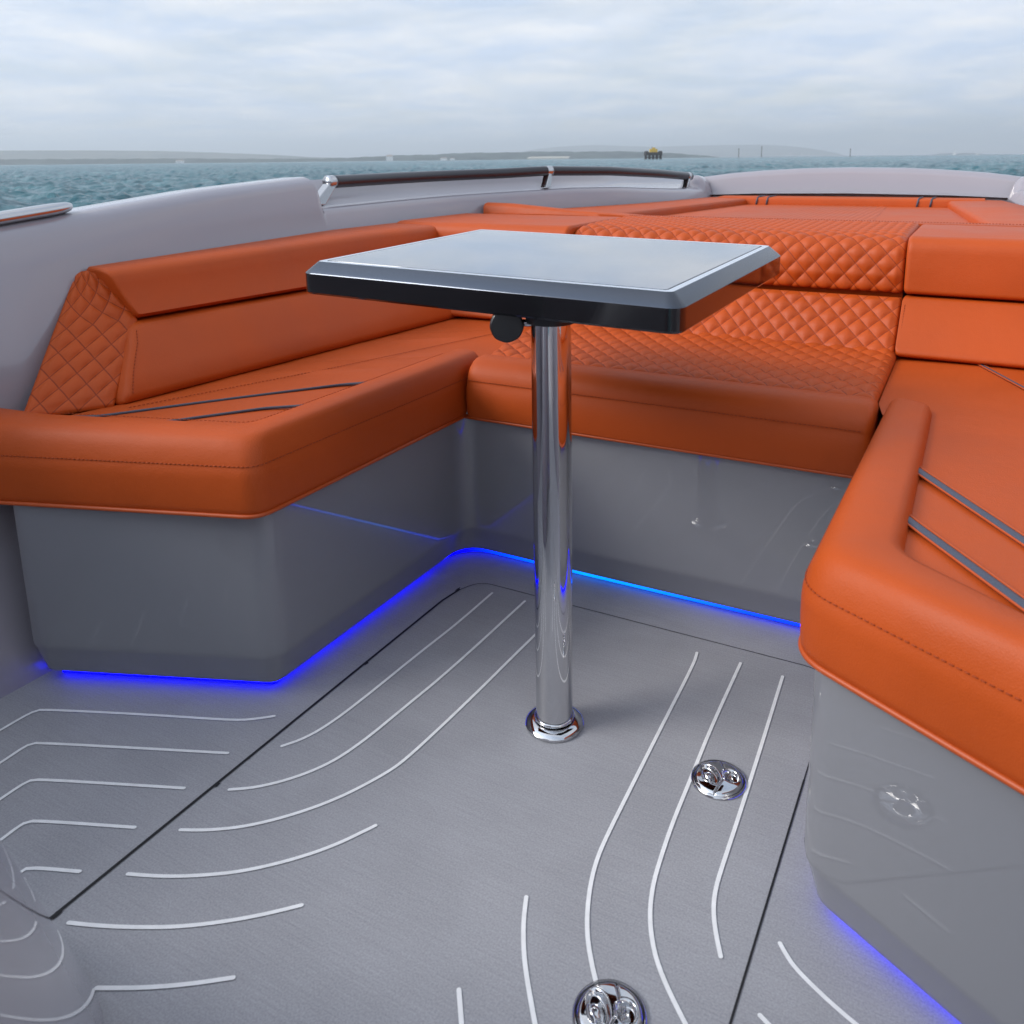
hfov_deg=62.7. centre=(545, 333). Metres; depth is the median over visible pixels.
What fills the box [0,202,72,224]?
grab rail
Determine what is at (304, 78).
sky
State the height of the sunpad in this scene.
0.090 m
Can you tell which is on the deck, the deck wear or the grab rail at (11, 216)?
the deck wear
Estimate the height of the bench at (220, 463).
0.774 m
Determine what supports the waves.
on the sea
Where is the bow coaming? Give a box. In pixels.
[704,167,1021,297]
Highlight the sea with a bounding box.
[46,154,1015,164]
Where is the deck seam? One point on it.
(348, 677)
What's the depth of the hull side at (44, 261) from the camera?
2.08 m
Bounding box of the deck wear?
[50,587,459,918]
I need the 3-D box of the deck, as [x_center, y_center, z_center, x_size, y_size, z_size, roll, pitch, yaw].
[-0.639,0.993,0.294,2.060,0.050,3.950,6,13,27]
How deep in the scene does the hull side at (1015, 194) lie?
3.71 m
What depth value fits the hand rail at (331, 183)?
3.35 m
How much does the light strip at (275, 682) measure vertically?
0.011 m
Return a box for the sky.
[0,0,1023,157]
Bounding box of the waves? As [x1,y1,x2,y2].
[0,154,1023,210]
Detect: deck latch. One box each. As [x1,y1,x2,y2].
[572,979,647,1023]
[691,759,746,800]
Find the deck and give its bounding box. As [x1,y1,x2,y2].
[0,551,960,1023]
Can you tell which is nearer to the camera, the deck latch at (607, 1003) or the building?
the deck latch at (607, 1003)
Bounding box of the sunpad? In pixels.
[483,195,1023,226]
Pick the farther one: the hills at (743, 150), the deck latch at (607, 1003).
the hills at (743, 150)
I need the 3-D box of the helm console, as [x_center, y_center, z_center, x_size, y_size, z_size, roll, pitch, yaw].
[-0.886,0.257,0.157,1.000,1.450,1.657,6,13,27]
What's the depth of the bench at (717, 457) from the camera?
1.91 m
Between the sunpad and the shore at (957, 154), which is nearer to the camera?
the sunpad
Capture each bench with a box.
[0,213,617,681]
[438,215,919,623]
[798,224,1023,1023]
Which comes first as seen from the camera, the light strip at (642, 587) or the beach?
the light strip at (642, 587)
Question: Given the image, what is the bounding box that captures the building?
[386,155,392,160]
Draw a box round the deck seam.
[50,583,814,1023]
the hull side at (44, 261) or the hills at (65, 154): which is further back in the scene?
the hills at (65, 154)
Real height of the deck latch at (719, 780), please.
0.017 m
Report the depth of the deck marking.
1.28 m
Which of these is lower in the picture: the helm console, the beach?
the helm console
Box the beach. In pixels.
[527,156,569,158]
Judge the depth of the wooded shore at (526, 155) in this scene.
3868.83 m
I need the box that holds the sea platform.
[644,147,662,158]
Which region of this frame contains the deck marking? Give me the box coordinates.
[0,592,858,1023]
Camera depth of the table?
1.42 m
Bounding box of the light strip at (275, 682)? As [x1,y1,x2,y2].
[63,591,400,683]
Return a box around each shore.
[0,151,712,164]
[934,153,979,154]
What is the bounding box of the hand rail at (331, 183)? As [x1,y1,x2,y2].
[318,166,693,204]
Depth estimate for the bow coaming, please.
4.13 m
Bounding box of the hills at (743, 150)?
[521,145,843,156]
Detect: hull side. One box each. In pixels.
[0,175,712,698]
[1005,176,1023,205]
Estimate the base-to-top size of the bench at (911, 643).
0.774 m
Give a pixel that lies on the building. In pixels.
(389, 157)
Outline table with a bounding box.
[305,229,779,742]
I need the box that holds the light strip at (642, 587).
[445,548,799,626]
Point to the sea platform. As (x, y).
(653, 151)
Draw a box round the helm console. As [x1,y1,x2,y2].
[0,840,104,1023]
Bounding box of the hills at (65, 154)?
[0,150,325,159]

